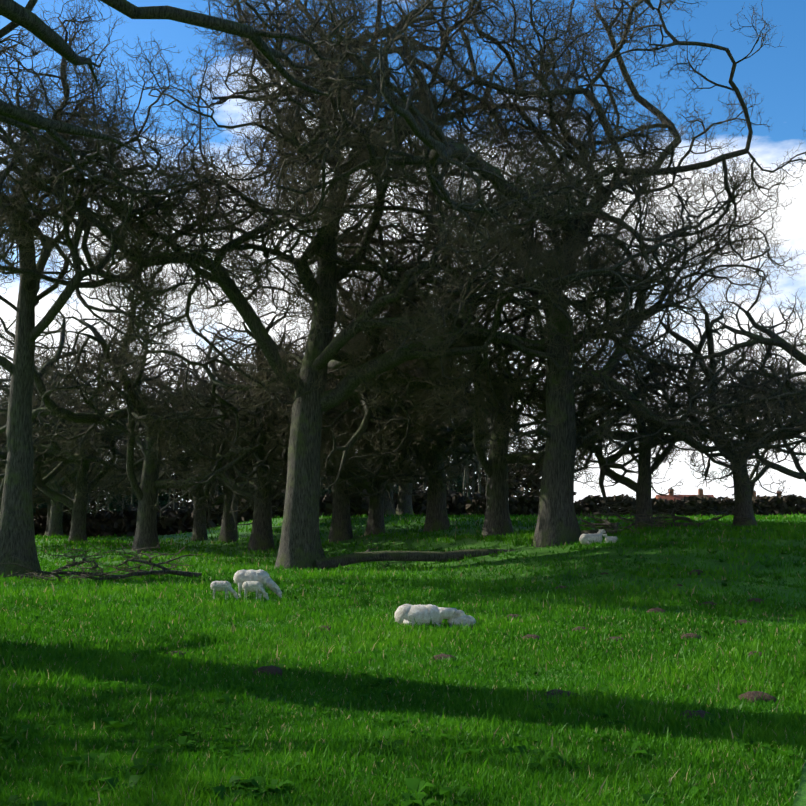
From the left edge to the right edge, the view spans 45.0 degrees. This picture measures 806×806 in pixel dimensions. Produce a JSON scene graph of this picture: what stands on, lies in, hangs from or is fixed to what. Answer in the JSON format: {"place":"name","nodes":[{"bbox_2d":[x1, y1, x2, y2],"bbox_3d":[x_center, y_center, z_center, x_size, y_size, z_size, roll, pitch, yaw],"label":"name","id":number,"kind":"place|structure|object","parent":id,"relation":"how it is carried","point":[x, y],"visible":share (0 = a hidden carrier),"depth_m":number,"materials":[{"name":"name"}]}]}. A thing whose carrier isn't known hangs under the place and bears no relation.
{"place":"outdoors","nodes":[
{"label":"outdoors","id":0,"kind":"place"},
{"bbox_2d":[0,511,805,805],"bbox_3d":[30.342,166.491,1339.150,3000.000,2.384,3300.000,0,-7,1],"label":"ground","id":1,"kind":"structure","parent":0,"point":[800,799],"depth_m":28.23,"materials":[{"name":"green plant"}]},
{"bbox_2d":[0,398,75,508],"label":"tree","id":2,"kind":"object","parent":1,"relation":"on","point":[41,496],"visible":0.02,"depth_m":86.99,"materials":[{"name":"brown plant"}]},
{"bbox_2d":[35,495,47,509],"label":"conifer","id":3,"kind":"object","parent":1,"relation":"on","point":[44,506],"depth_m":117.61,"materials":[{"name":"green plant"}]},
{"bbox_2d":[0,433,98,511],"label":"tree","id":4,"kind":"object","parent":1,"relation":"on","point":[65,495],"visible":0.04,"depth_m":92.74,"materials":[{"name":"brown plant"}]},
{"bbox_2d":[0,425,140,534],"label":"tree","id":5,"kind":"object","parent":1,"relation":"on","point":[40,500],"visible":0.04,"depth_m":87.95,"materials":[{"name":"brown plant"}]},
{"bbox_2d":[0,0,149,194],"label":"tree","id":6,"kind":"object","parent":1,"relation":"on","point":[38,28],"visible":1,"depth_m":18.41,"materials":[{"name":"brown plant"}]},
{"bbox_2d":[0,310,163,495],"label":"tree","id":7,"kind":"object","parent":1,"relation":"on","point":[52,449],"visible":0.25,"depth_m":57.81,"materials":[{"name":"brown plant"}]},
{"bbox_2d":[0,543,163,583],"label":"fallen branch","id":8,"kind":"object","parent":1,"relation":"on","point":[37,573],"visible":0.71,"depth_m":30.05,"materials":[{"name":"brown wood"}]},
{"bbox_2d":[0,390,170,536],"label":"tree","id":9,"kind":"object","parent":1,"relation":"on","point":[56,520],"visible":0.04,"depth_m":74.02,"materials":[{"name":"brown plant"}]},
{"bbox_2d":[0,369,201,542],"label":"tree","id":10,"kind":"object","parent":1,"relation":"on","point":[77,504],"visible":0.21,"depth_m":61.98,"materials":[{"name":"brown plant"}]},
{"bbox_2d":[95,441,121,510],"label":"tree","id":11,"kind":"object","parent":1,"relation":"on","point":[108,493],"visible":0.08,"depth_m":120.44,"materials":[{"name":"brown plant"}]},
{"bbox_2d":[37,540,201,579],"bbox_3d":[-8.104,4.914,30.660,3.423,1.172,6.130,-2,-7,19],"label":"fallen branch","id":12,"kind":"object","parent":1,"relation":"on","point":[141,572],"visible":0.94,"depth_m":30.18,"materials":[{"name":"brown wood"}]},
{"bbox_2d":[102,437,137,511],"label":"conifer","id":13,"kind":"object","parent":1,"relation":"on","point":[118,508],"visible":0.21,"depth_m":145.19,"materials":[{"name":"green plant"}]},
{"bbox_2d":[116,439,139,505],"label":"tree","id":14,"kind":"object","parent":1,"relation":"on","point":[131,487],"depth_m":132.88,"materials":[{"name":"brown plant"}]},
{"bbox_2d":[0,295,299,551],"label":"tree","id":15,"kind":"object","parent":1,"relation":"on","point":[146,493],"visible":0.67,"depth_m":48.33,"materials":[{"name":"brown plant"}]},
{"bbox_2d":[138,456,166,504],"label":"tree","id":16,"kind":"object","parent":1,"relation":"on","point":[158,492],"visible":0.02,"depth_m":100.24,"materials":[{"name":"brown plant"}]},
{"bbox_2d":[0,0,306,577],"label":"tree","id":17,"kind":"object","parent":1,"relation":"on","point":[17,535],"visible":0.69,"depth_m":31.29,"materials":[{"name":"brown plant"}]},
{"bbox_2d":[157,470,168,507],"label":"conifer","id":18,"kind":"object","parent":1,"relation":"on","point":[163,501],"visible":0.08,"depth_m":144.47,"materials":[{"name":"green plant"}]},
{"bbox_2d":[161,457,171,507],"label":"tree","id":19,"kind":"object","parent":1,"relation":"on","point":[169,491],"depth_m":142.25,"materials":[{"name":"brown plant"}]},
{"bbox_2d":[160,464,178,509],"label":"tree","id":20,"kind":"object","parent":1,"relation":"on","point":[174,489],"visible":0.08,"depth_m":149.26,"materials":[{"name":"brown plant"}]},
{"bbox_2d":[165,650,185,658],"bbox_3d":[-2.950,3.274,12.620,0.395,0.117,0.340,-6,-9,38],"label":"molehill","id":21,"kind":"object","parent":1,"relation":"on","point":[176,652],"visible":0.25,"depth_m":12.56,"materials":[{"name":"soil"}]},
{"bbox_2d":[91,379,285,540],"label":"tree","id":22,"kind":"object","parent":1,"relation":"on","point":[199,532],"visible":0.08,"depth_m":67.72,"materials":[{"name":"brown plant"}]},
{"bbox_2d":[0,0,379,99],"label":"tree","id":23,"kind":"object","parent":1,"relation":"on","point":[133,11],"visible":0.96,"depth_m":20.43,"materials":[{"name":"brown plant"}]},
{"bbox_2d":[210,581,237,599],"bbox_3d":[-4.031,4.251,21.944,0.679,0.476,0.186,-2,-7,13],"label":"lamb","id":24,"kind":"object","parent":1,"relation":"on","point":[220,586],"visible":0.92,"depth_m":21.90,"materials":[{"name":"fur"}]},
{"bbox_2d":[92,333,359,542],"bbox_3d":[-9.760,2.428,64.295,18.198,14.200,17.214,-6,-10,42],"label":"tree","id":25,"kind":"object","parent":1,"relation":"on","point":[227,523],"visible":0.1,"depth_m":61.73,"materials":[{"name":"brown plant"}]},
{"bbox_2d":[136,352,354,506],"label":"tree","id":26,"kind":"object","parent":1,"relation":"on","point":[160,477],"depth_m":70.82,"materials":[{"name":"brown plant"}]},
{"bbox_2d":[242,581,268,599],"bbox_3d":[-3.314,4.245,21.865,0.681,0.478,0.185,-3,-8,21],"label":"lamb","id":27,"kind":"object","parent":1,"relation":"on","point":[253,586],"visible":0.9,"depth_m":21.83,"materials":[{"name":"fur"}]},
{"bbox_2d":[233,569,281,600],"bbox_3d":[-3.343,4.190,22.387,1.162,0.722,0.376,-1,-7,9],"label":"sheep","id":28,"kind":"object","parent":1,"relation":"on","point":[262,577],"visible":0.85,"depth_m":22.28,"materials":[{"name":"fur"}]},
{"bbox_2d":[33,488,485,537],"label":"stone wall","id":29,"kind":"structure","parent":1,"relation":"on","point":[103,522],"depth_m":90.30,"materials":[{"name":"grey stone"}]},
{"bbox_2d":[253,665,281,676],"bbox_3d":[-1.532,3.067,11.086,0.388,0.139,0.304,-2,-7,18],"label":"molehill","id":30,"kind":"object","parent":1,"relation":"on","point":[271,669],"visible":0.46,"depth_m":11.01,"materials":[{"name":"soil"}]},
{"bbox_2d":[99,300,435,550],"bbox_3d":[-7.006,1.653,53.604,19.330,13.606,19.148,2,-7,-17],"label":"tree","id":31,"kind":"object","parent":1,"relation":"on","point":[261,536],"visible":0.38,"depth_m":49.77,"materials":[{"name":"brown plant"}]},
{"bbox_2d":[63,451,576,513],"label":"treeline","id":32,"kind":"object","parent":1,"relation":"on","point":[527,486],"visible":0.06,"depth_m":156.19,"materials":[{"name":"black plant"}]},
{"bbox_2d":[318,625,332,631],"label":"molehill","id":33,"kind":"object","parent":1,"relation":"on","point":[328,628],"visible":0.19,"depth_m":16.25,"materials":[{"name":"soil"}]},
{"bbox_2d":[322,477,331,495],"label":"conifer","id":34,"kind":"object","parent":1,"relation":"on","point":[330,490],"visible":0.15,"depth_m":143.82,"materials":[{"name":"green plant"}]},
{"bbox_2d":[187,325,490,541],"bbox_3d":[-1.905,1.409,53.990,17.322,13.152,17.000,-5,-9,34],"label":"tree","id":35,"kind":"object","parent":1,"relation":"on","point":[341,528],"visible":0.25,"depth_m":52.12,"materials":[{"name":"brown plant"}]},
{"bbox_2d":[0,0,712,568],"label":"tree","id":36,"kind":"object","parent":1,"relation":"on","point":[310,402],"visible":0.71,"depth_m":34.89,"materials":[{"name":"brown plant"}]},
{"bbox_2d":[233,347,529,535],"bbox_3d":[-1.764,1.653,52.414,15.226,11.560,14.942,2,-7,-19],"label":"tree","id":37,"kind":"object","parent":1,"relation":"on","point":[375,523],"visible":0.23,"depth_m":50.17,"materials":[{"name":"brown plant"}]},
{"bbox_2d":[320,429,456,515],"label":"tree","id":38,"kind":"object","parent":1,"relation":"on","point":[393,485],"visible":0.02,"depth_m":90.72,"materials":[{"name":"brown plant"}]},
{"bbox_2d":[320,373,487,488],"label":"tree","id":39,"kind":"object","parent":1,"relation":"on","point":[472,464],"depth_m":70.84,"materials":[{"name":"brown plant"}]},
{"bbox_2d":[320,412,489,515],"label":"tree","id":40,"kind":"object","parent":1,"relation":"on","point":[389,510],"visible":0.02,"depth_m":70.86,"materials":[{"name":"brown plant"}]},
{"bbox_2d":[315,546,514,569],"bbox_3d":[0.802,5.821,36.653,7.862,0.800,3.657,0,-7,2],"label":"fallen log","id":41,"kind":"object","parent":1,"relation":"on","point":[368,555],"visible":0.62,"depth_m":35.36,"materials":[{"name":"brown wood"}]},
{"bbox_2d":[395,604,466,626],"bbox_3d":[0.478,3.673,16.762,1.260,0.409,0.478,-1,-7,11],"label":"sheep","id":42,"kind":"object","parent":1,"relation":"on","point":[419,613],"visible":0.79,"depth_m":16.64,"materials":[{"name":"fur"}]},
{"bbox_2d":[271,265,596,532],"bbox_3d":[1.250,-0.033,53.329,18.886,14.736,17.865,2,-7,-15],"label":"tree","id":43,"kind":"object","parent":1,"relation":"on","point":[436,518],"visible":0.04,"depth_m":50.01,"materials":[{"name":"brown plant"}]},
{"bbox_2d":[355,361,529,515],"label":"tree","id":44,"kind":"object","parent":1,"relation":"on","point":[406,505],"visible":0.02,"depth_m":72.87,"materials":[{"name":"brown plant"}]},
{"bbox_2d":[433,653,455,660],"bbox_3d":[0.538,3.367,12.796,0.396,0.131,0.391,1,-7,-6],"label":"molehill","id":45,"kind":"object","parent":1,"relation":"on","point":[441,655],"visible":0.42,"depth_m":12.71,"materials":[{"name":"soil"}]},
{"bbox_2d":[447,459,466,492],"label":"conifer","id":46,"kind":"object","parent":1,"relation":"on","point":[457,481],"visible":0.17,"depth_m":138.97,"materials":[{"name":"green plant"}]},
{"bbox_2d":[452,443,463,492],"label":"tree","id":47,"kind":"object","parent":1,"relation":"on","point":[462,475],"visible":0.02,"depth_m":138.44,"materials":[{"name":"brown plant"}]},
{"bbox_2d":[447,615,475,627],"bbox_3d":[0.944,3.719,16.675,0.627,0.343,0.279,-2,-7,16],"label":"lamb","id":48,"kind":"object","parent":1,"relation":"on","point":[469,620],"visible":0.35,"depth_m":16.57,"materials":[{"name":"fur"}]},
{"bbox_2d":[463,445,488,495],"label":"tree","id":49,"kind":"object","parent":1,"relation":"on","point":[464,486],"visible":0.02,"depth_m":105.35,"materials":[{"name":"brown plant"}]},
{"bbox_2d":[464,444,488,493],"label":"tree","id":50,"kind":"object","parent":1,"relation":"on","point":[479,489],"depth_m":110.57,"materials":[{"name":"brown plant"}]},
{"bbox_2d":[467,450,485,496],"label":"tree","id":51,"kind":"object","parent":1,"relation":"on","point":[468,480],"depth_m":107.26,"materials":[{"name":"brown plant"}]},
{"bbox_2d":[472,392,490,494],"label":"tree","id":52,"kind":"object","parent":1,"relation":"on","point":[474,473],"depth_m":92.81,"materials":[{"name":"brown plant"}]},
{"bbox_2d":[287,215,677,535],"bbox_3d":[3.475,-0.218,43.807,18.580,13.078,18.405,2,-7,-19],"label":"tree","id":53,"kind":"object","parent":1,"relation":"on","point":[497,519],"visible":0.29,"depth_m":41.15,"materials":[{"name":"brown plant"}]},
{"bbox_2d":[187,0,805,546],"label":"tree","id":54,"kind":"object","parent":1,"relation":"on","point":[557,518],"visible":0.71,"depth_m":33.86,"materials":[{"name":"brown plant"}]},
{"bbox_2d":[482,429,528,493],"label":"tree","id":55,"kind":"object","parent":1,"relation":"on","point":[486,475],"visible":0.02,"depth_m":98.07,"materials":[{"name":"brown plant"}]},
{"bbox_2d":[504,614,521,619],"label":"molehill","id":56,"kind":"object","parent":1,"relation":"on","point":[512,615],"visible":0.25,"depth_m":17.68,"materials":[{"name":"soil"}]},
{"bbox_2d":[522,634,539,640],"bbox_3d":[1.951,3.566,14.759,0.351,0.108,0.336,-3,-8,26],"label":"molehill","id":57,"kind":"object","parent":1,"relation":"on","point":[532,636],"visible":0.29,"depth_m":14.68,"materials":[{"name":"soil"}]},
{"bbox_2d":[544,689,576,700],"bbox_3d":[1.577,2.948,9.775,0.410,0.135,0.423,1,-7,-8],"label":"molehill","id":58,"kind":"object","parent":1,"relation":"on","point":[552,693],"visible":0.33,"depth_m":9.69,"materials":[{"name":"soil"}]},
{"bbox_2d":[572,626,587,631],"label":"molehill","id":59,"kind":"object","parent":1,"relation":"on","point":[579,627],"visible":0.35,"depth_m":15.65,"materials":[{"name":"soil"}]},
{"bbox_2d":[579,529,605,544],"bbox_3d":[6.500,4.582,33.207,1.064,0.553,0.478,2,-7,-19],"label":"ewe","id":60,"kind":"object","parent":1,"relation":"on","point":[584,539],"visible":0.92,"depth_m":33.02,"materials":[{"name":"fur"}]},
{"bbox_2d":[603,534,617,542],"bbox_3d":[6.945,4.559,32.644,0.626,0.341,0.272,2,-7,-19],"label":"lamb","id":61,"kind":"object","parent":1,"relation":"on","point":[609,538],"visible":0.9,"depth_m":32.56,"materials":[{"name":"fur"}]},
{"bbox_2d":[604,637,626,641],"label":"molehill","id":62,"kind":"object","parent":1,"relation":"on","point":[617,638],"visible":0.29,"depth_m":14.42,"materials":[{"name":"soil"}]},
{"bbox_2d":[577,504,684,534],"bbox_3d":[8.060,4.399,36.772,3.752,1.197,5.435,5,-8,-33],"label":"fallen branch","id":63,"kind":"object","parent":1,"relation":"on","point":[614,526],"visible":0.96,"depth_m":36.34,"materials":[{"name":"brown wood"}]},
{"bbox_2d":[465,494,805,516],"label":"dry stone wall","id":64,"kind":"structure","parent":1,"relation":"on","point":[525,505],"depth_m":78.50,"materials":[{"name":"stone"}]},
{"bbox_2d":[495,325,784,528],"bbox_3d":[8.505,1.154,38.673,10.662,8.249,10.864,1,-7,-9],"label":"tree","id":65,"kind":"object","parent":1,"relation":"on","point":[642,487],"visible":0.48,"depth_m":37.67,"materials":[{"name":"brown plant"}]},
{"bbox_2d":[647,608,665,612],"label":"molehill","id":66,"kind":"object","parent":1,"relation":"on","point":[655,610],"visible":0.31,"depth_m":18.09,"materials":[{"name":"soil"}]},
{"bbox_2d":[655,488,714,514],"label":"house","id":67,"kind":"structure","parent":1,"relation":"on","point":[672,496],"depth_m":212.02,"materials":[{"name":"brick"}]},
{"bbox_2d":[574,294,805,526],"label":"tree","id":68,"kind":"object","parent":1,"relation":"on","point":[743,508],"visible":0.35,"depth_m":36.55,"materials":[{"name":"brown plant"}]},
{"bbox_2d":[681,633,700,638],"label":"molehill","id":69,"kind":"object","parent":1,"relation":"on","point":[690,635],"visible":0.4,"depth_m":14.61,"materials":[{"name":"soil"}]},
{"bbox_2d":[629,498,757,527],"bbox_3d":[11.218,4.332,38.293,5.435,1.197,3.752,-6,-9,42],"label":"fallen branch","id":70,"kind":"object","parent":1,"relation":"on","point":[717,513],"visible":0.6,"depth_m":37.79,"materials":[{"name":"brown wood"}]},
{"bbox_2d":[680,710,710,719],"bbox_3d":[2.649,2.819,8.717,0.373,0.116,0.376,1,-7,-4],"label":"molehill","id":71,"kind":"object","parent":1,"relation":"on","point":[699,712],"visible":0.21,"depth_m":8.69,"materials":[{"name":"soil"}]},
{"bbox_2d":[689,569,702,574],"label":"molehill","id":72,"kind":"object","parent":1,"relation":"on","point":[699,571],"visible":0.42,"depth_m":24.53,"materials":[{"name":"soil"}]},
{"bbox_2d":[699,601,715,606],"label":"molehill","id":73,"kind":"object","parent":1,"relation":"on","point":[712,603],"visible":0.21,"depth_m":19.59,"materials":[{"name":"soil"}]},
{"bbox_2d":[658,276,805,481],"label":"tree","id":74,"kind":"object","parent":1,"relation":"on","point":[783,393],"visible":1,"depth_m":29.17,"materials":[{"name":"brown plant"}]},
{"bbox_2d":[733,620,751,624],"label":"molehill","id":75,"kind":"object","parent":1,"relation":"on","point":[743,621],"visible":0.31,"depth_m":16.33,"materials":[{"name":"soil"}]},
{"bbox_2d":[687,356,805,497],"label":"tree","id":76,"kind":"object","parent":1,"relation":"on","point":[799,474],"visible":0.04,"depth_m":45.13,"materials":[{"name":"brown plant"}]},
{"bbox_2d":[747,598,763,603],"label":"molehill","id":77,"kind":"object","parent":1,"relation":"on","point":[757,600],"visible":0.38,"depth_m":19.80,"materials":[{"name":"soil"}]},
{"bbox_2d":[748,651,766,657],"bbox_3d":[4.501,3.233,12.445,0.337,0.112,0.388,0,-7,-4],"label":"molehill","id":78,"kind":"object","parent":1,"relation":"on","point":[753,653],"visible":0.17,"depth_m":12.37,"materials":[{"name":"soil"}]},
{"bbox_2d":[738,691,777,702],"bbox_3d":[3.534,2.950,9.679,0.438,0.157,0.361,-6,-9,42],"label":"molehill","id":79,"kind":"object","parent":1,"relation":"on","point":[752,695],"visible":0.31,"depth_m":9.62,"materials":[{"name":"soil"}]},
{"bbox_2d":[752,490,781,498],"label":"chimneys","id":80,"kind":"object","parent":1,"relation":"on","point":[754,492],"depth_m":221.78,"materials":[{"name":"brick"}]},
{"bbox_2d":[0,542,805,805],"bbox_3d":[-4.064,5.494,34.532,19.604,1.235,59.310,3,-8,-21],"label":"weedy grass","id":81,"kind":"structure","parent":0,"point":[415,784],"depth_m":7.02,"materials":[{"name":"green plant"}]},
{"bbox_2d":[0,0,805,507],"label":"sky","id":82,"kind":"structure","parent":0,"point":[778,74],"materials":[{"name":"blue"}]}
]}

